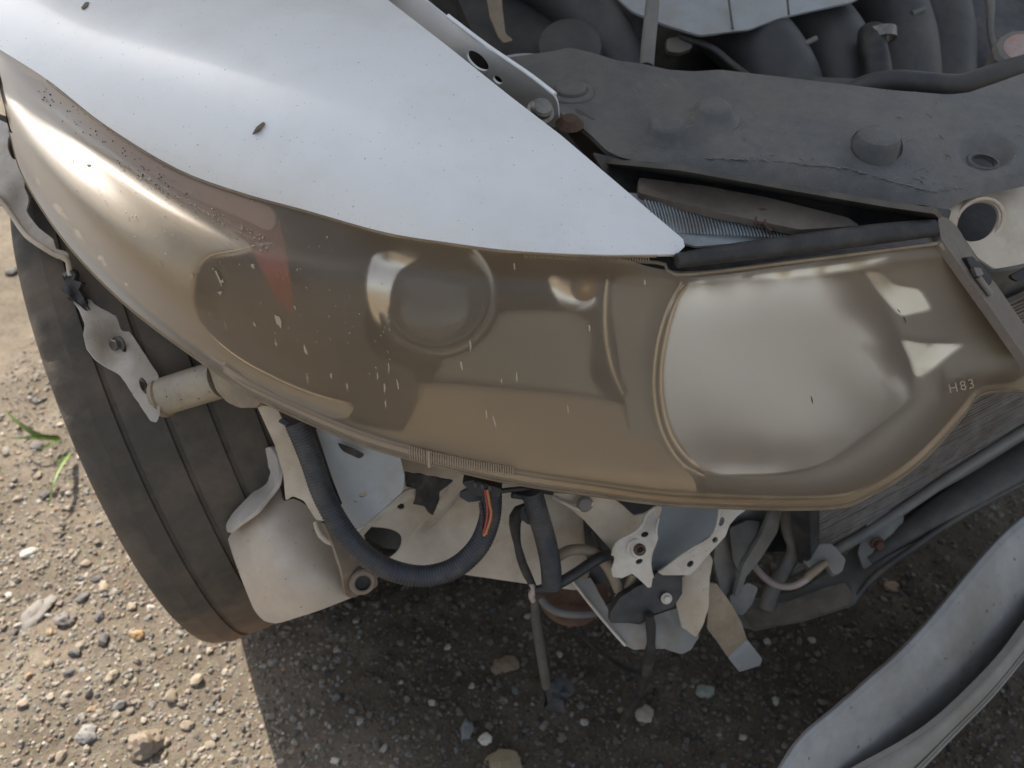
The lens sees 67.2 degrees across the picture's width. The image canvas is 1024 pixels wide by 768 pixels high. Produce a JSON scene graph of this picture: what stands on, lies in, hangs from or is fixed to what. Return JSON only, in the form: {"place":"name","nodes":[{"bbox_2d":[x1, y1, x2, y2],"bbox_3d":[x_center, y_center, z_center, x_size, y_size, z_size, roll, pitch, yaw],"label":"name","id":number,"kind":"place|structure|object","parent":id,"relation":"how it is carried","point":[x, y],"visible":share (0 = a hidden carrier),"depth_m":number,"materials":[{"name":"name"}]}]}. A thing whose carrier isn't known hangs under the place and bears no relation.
{"place":"outdoors","nodes":[
{"label":"outdoors","id":0,"kind":"place"},
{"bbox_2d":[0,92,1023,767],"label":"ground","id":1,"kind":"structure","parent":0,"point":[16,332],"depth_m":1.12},
{"bbox_2d":[5,267,16,275],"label":"pebble","id":2,"kind":"object","parent":1,"relation":"on","point":[11,271],"visible":0.97,"depth_m":1.86,"materials":[{"name":"stone"}]},
{"bbox_2d":[12,495,22,501],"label":"pebble","id":3,"kind":"object","parent":1,"relation":"on","point":[17,498],"visible":1,"depth_m":1.35,"materials":[{"name":"stone"}]},
{"bbox_2d":[15,698,28,707],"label":"pebble","id":4,"kind":"object","parent":1,"relation":"on","point":[21,703],"visible":1,"depth_m":1.07,"materials":[{"name":"stone"}]},
{"bbox_2d":[19,547,37,557],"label":"stone","id":5,"kind":"object","parent":1,"relation":"on","point":[27,553],"visible":1,"depth_m":1.27,"materials":[{"name":"white stone"}]},
{"bbox_2d":[29,442,43,449],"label":"pebble","id":6,"kind":"object","parent":1,"relation":"on","point":[37,445],"visible":0.92,"depth_m":1.44,"materials":[{"name":"stone"}]},
{"bbox_2d":[33,472,41,478],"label":"pebble","id":7,"kind":"object","parent":1,"relation":"on","point":[37,475],"visible":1,"depth_m":1.39,"materials":[{"name":"stone"}]},
{"bbox_2d":[20,594,57,629],"bbox_3d":[-0.733,0.352,1.188,0.036,0.014,0.069,17,45,18],"label":"stone","id":8,"kind":"object","parent":1,"relation":"on","point":[34,613],"visible":1,"depth_m":1.18,"materials":[{"name":"grey stone"}]},
{"bbox_2d":[5,411,72,504],"bbox_3d":[-0.842,0.119,1.386,0.077,0.053,0.243,-31,51,-30],"label":"grass tuft","id":9,"kind":"object","parent":1,"relation":"on","point":[38,435],"visible":1,"depth_m":1.41,"materials":[{"name":"green plant"}]},
{"bbox_2d":[39,490,49,498],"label":"pebble","id":10,"kind":"object","parent":1,"relation":"on","point":[44,494],"visible":0.92,"depth_m":1.36,"materials":[{"name":"stone"}]},
{"bbox_2d":[43,660,52,667],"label":"pebble","id":11,"kind":"object","parent":1,"relation":"on","point":[47,663],"visible":1,"depth_m":1.11,"materials":[{"name":"stone"}]},
{"bbox_2d":[54,527,63,533],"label":"pebble","id":12,"kind":"object","parent":1,"relation":"on","point":[58,529],"visible":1,"depth_m":1.30,"materials":[{"name":"stone"}]},
{"bbox_2d":[55,749,66,763],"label":"pebble","id":13,"kind":"object","parent":1,"relation":"on","point":[60,756],"visible":1,"depth_m":1.02,"materials":[{"name":"stone"}]},
{"bbox_2d":[53,611,76,626],"bbox_3d":[-0.683,0.359,1.176,0.031,0.018,0.024,0,42,0],"label":"stone","id":14,"kind":"object","parent":1,"relation":"on","point":[64,618],"visible":1,"depth_m":1.17,"materials":[{"name":"grey stone"}]},
{"bbox_2d":[63,667,74,676],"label":"pebble","id":15,"kind":"object","parent":1,"relation":"on","point":[70,671],"visible":1,"depth_m":1.10,"materials":[{"name":"stone"}]},
{"bbox_2d":[67,648,80,657],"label":"pebble","id":16,"kind":"object","parent":1,"relation":"on","point":[73,652],"visible":1,"depth_m":1.13,"materials":[{"name":"stone"}]},
{"bbox_2d":[75,639,85,648],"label":"pebble","id":17,"kind":"object","parent":1,"relation":"on","point":[80,644],"visible":1,"depth_m":1.14,"materials":[{"name":"stone"}]},
{"bbox_2d":[76,592,90,603],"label":"pebble","id":18,"kind":"object","parent":1,"relation":"on","point":[82,598],"visible":1,"depth_m":1.20,"materials":[{"name":"stone"}]},
{"bbox_2d":[79,559,90,565],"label":"pebble","id":19,"kind":"object","parent":1,"relation":"on","point":[86,562],"visible":1,"depth_m":1.25,"materials":[{"name":"stone"}]},
{"bbox_2d":[75,724,97,743],"bbox_3d":[-0.576,0.475,1.044,0.031,0.016,0.027,0,42,0],"label":"stone","id":20,"kind":"object","parent":1,"relation":"on","point":[86,734],"visible":1,"depth_m":1.04,"materials":[{"name":"white stone"}]},
{"bbox_2d":[90,575,101,582],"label":"pebble","id":21,"kind":"object","parent":1,"relation":"on","point":[95,578],"visible":1,"depth_m":1.23,"materials":[{"name":"stone"}]},
{"bbox_2d":[93,609,104,621],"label":"pebble","id":22,"kind":"object","parent":1,"relation":"on","point":[99,616],"visible":1,"depth_m":1.17,"materials":[{"name":"stone"}]},
{"bbox_2d":[97,633,108,646],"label":"pebble","id":23,"kind":"object","parent":1,"relation":"on","point":[102,640],"visible":1,"depth_m":1.14,"materials":[{"name":"stone"}]},
{"bbox_2d":[99,583,108,592],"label":"pebble","id":24,"kind":"object","parent":1,"relation":"on","point":[103,587],"visible":1,"depth_m":1.21,"materials":[{"name":"stone"}]},
{"bbox_2d":[105,669,119,682],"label":"pebble","id":25,"kind":"object","parent":1,"relation":"on","point":[111,675],"visible":1,"depth_m":1.10,"materials":[{"name":"stone"}]},
{"bbox_2d":[111,700,126,711],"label":"pebble","id":26,"kind":"object","parent":1,"relation":"on","point":[118,705],"visible":1,"depth_m":1.07,"materials":[{"name":"stone"}]},
{"bbox_2d":[127,602,135,609],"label":"pebble","id":27,"kind":"object","parent":1,"relation":"on","point":[131,606],"visible":1,"depth_m":1.18,"materials":[{"name":"stone"}]},
{"bbox_2d":[130,630,143,640],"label":"stone","id":28,"kind":"object","parent":1,"relation":"on","point":[137,635],"visible":1,"depth_m":1.15,"materials":[{"name":"stone"}]},
{"bbox_2d":[127,728,165,761],"bbox_3d":[-0.489,0.481,1.032,0.051,0.037,0.039,-22,47,-23],"label":"stone","id":29,"kind":"object","parent":1,"relation":"on","point":[144,745],"visible":1,"depth_m":1.02,"materials":[{"name":"beige stone"}]},
{"bbox_2d":[163,737,169,745],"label":"pebble","id":30,"kind":"object","parent":1,"relation":"on","point":[166,741],"visible":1,"depth_m":1.03,"materials":[{"name":"stone"}]},
{"bbox_2d":[164,688,177,702],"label":"pebble","id":31,"kind":"object","parent":1,"relation":"on","point":[171,695],"visible":1,"depth_m":1.08,"materials":[{"name":"stone"}]},
{"bbox_2d":[180,720,194,730],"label":"pebble","id":32,"kind":"object","parent":1,"relation":"on","point":[186,725],"visible":1,"depth_m":1.05,"materials":[{"name":"stone"}]},
{"bbox_2d":[190,673,203,685],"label":"pebble","id":33,"kind":"object","parent":1,"relation":"on","point":[197,678],"visible":1,"depth_m":1.10,"materials":[{"name":"stone"}]},
{"bbox_2d":[205,740,215,750],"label":"pebble","id":34,"kind":"object","parent":1,"relation":"on","point":[210,745],"visible":1,"depth_m":1.03,"materials":[{"name":"stone"}]},
{"bbox_2d":[356,718,364,724],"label":"pebble","id":35,"kind":"object","parent":1,"relation":"on","point":[360,721],"visible":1,"depth_m":1.06,"materials":[{"name":"stone"}]},
{"bbox_2d":[380,743,386,752],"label":"pebble","id":36,"kind":"object","parent":1,"relation":"on","point":[383,748],"visible":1,"depth_m":1.03,"materials":[{"name":"stone"}]},
{"bbox_2d":[428,699,435,705],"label":"pebble","id":37,"kind":"object","parent":1,"relation":"on","point":[431,702],"visible":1,"depth_m":1.07,"materials":[{"name":"stone"}]},
{"bbox_2d":[444,643,450,649],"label":"pebble","id":38,"kind":"object","parent":1,"relation":"on","point":[447,646],"visible":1,"depth_m":1.13,"materials":[{"name":"stone"}]},
{"bbox_2d":[461,719,473,739],"bbox_3d":[-0.060,0.469,1.044,0.017,0.011,0.031,0,42,0],"label":"stone","id":39,"kind":"object","parent":1,"relation":"on","point":[467,728],"visible":1,"depth_m":1.04,"materials":[{"name":"grey stone"}]},
{"bbox_2d":[478,732,491,744],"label":"stone","id":40,"kind":"object","parent":1,"relation":"on","point":[484,738],"visible":1,"depth_m":1.03,"materials":[{"name":"grey stone"}]},
{"bbox_2d":[484,749,521,767],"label":"stone","id":41,"kind":"object","parent":1,"relation":"on","point":[503,758],"visible":1,"depth_m":1.01,"materials":[{"name":"beige stone"}]},
{"bbox_2d":[490,655,519,674],"bbox_3d":[-0.011,0.406,1.115,0.043,0.012,0.027,-13,44,-14],"label":"stone","id":42,"kind":"object","parent":1,"relation":"on","point":[506,663],"visible":1,"depth_m":1.11,"materials":[{"name":"grey stone"}]},
{"bbox_2d":[0,0,1023,731],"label":"car","id":43,"kind":"object","parent":1,"relation":"on","point":[566,310],"visible":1,"depth_m":0.61,"materials":[{"name":"metal"}]},
{"bbox_2d":[81,2,88,9],"bbox_3d":[-0.347,-0.308,0.627,0.005,0.003,0.012,0,42,0],"label":"leaf flake","id":44,"kind":"object","parent":43,"relation":"on","point":[85,5],"visible":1,"depth_m":0.63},
{"bbox_2d":[252,122,264,134],"bbox_3d":[-0.172,-0.174,0.525,0.009,0.007,0.006,0,42,0],"label":"leaf flake","id":45,"kind":"object","parent":43,"relation":"on","point":[259,127],"visible":1,"depth_m":0.53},
{"bbox_2d":[556,651,562,657],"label":"pebble","id":46,"kind":"object","parent":1,"relation":"on","point":[559,654],"visible":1,"depth_m":1.14,"materials":[{"name":"stone"}]},
{"bbox_2d":[580,719,588,725],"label":"pebble","id":47,"kind":"object","parent":1,"relation":"on","point":[584,722],"visible":1,"depth_m":1.05,"materials":[{"name":"stone"}]},
{"bbox_2d":[635,704,653,722],"bbox_3d":[0.182,0.455,1.061,0.025,0.018,0.026,17,45,18],"label":"stone","id":48,"kind":"object","parent":1,"relation":"on","point":[645,712],"visible":1,"depth_m":1.05,"materials":[{"name":"grey stone"}]},
{"bbox_2d":[696,684,714,698],"bbox_3d":[0.274,0.436,1.092,0.029,0.010,0.022,0,42,0],"label":"stone","id":49,"kind":"object","parent":1,"relation":"on","point":[703,690],"visible":1,"depth_m":1.09,"materials":[{"name":"grey stone"}]},
{"bbox_2d":[739,734,746,740],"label":"pebble","id":50,"kind":"object","parent":1,"relation":"on","point":[743,737],"visible":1,"depth_m":1.04,"materials":[{"name":"stone"}]},
{"bbox_2d":[763,637,770,644],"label":"pebble","id":51,"kind":"object","parent":1,"relation":"on","point":[766,640],"visible":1,"depth_m":1.15,"materials":[{"name":"stone"}]},
{"bbox_2d":[772,696,778,704],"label":"pebble","id":52,"kind":"object","parent":1,"relation":"on","point":[775,699],"visible":1,"depth_m":1.08,"materials":[{"name":"stone"}]},
{"bbox_2d":[808,637,815,643],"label":"pebble","id":53,"kind":"object","parent":1,"relation":"on","point":[812,640],"visible":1,"depth_m":1.14,"materials":[{"name":"stone"}]},
{"bbox_2d":[883,581,898,591],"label":"stone","id":54,"kind":"object","parent":1,"relation":"on","point":[891,586],"visible":1,"depth_m":1.21,"materials":[{"name":"stone"}]},
{"bbox_2d":[778,514,1023,767],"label":"bumper cover","id":55,"kind":"object","parent":1,"relation":"on","point":[925,693],"visible":1,"depth_m":0.81,"materials":[{"name":"silver plastic"}]},
{"bbox_2d":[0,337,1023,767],"bbox_3d":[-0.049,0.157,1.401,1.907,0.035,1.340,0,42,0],"label":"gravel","id":56,"kind":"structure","parent":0,"point":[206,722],"depth_m":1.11,"materials":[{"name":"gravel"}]}
]}

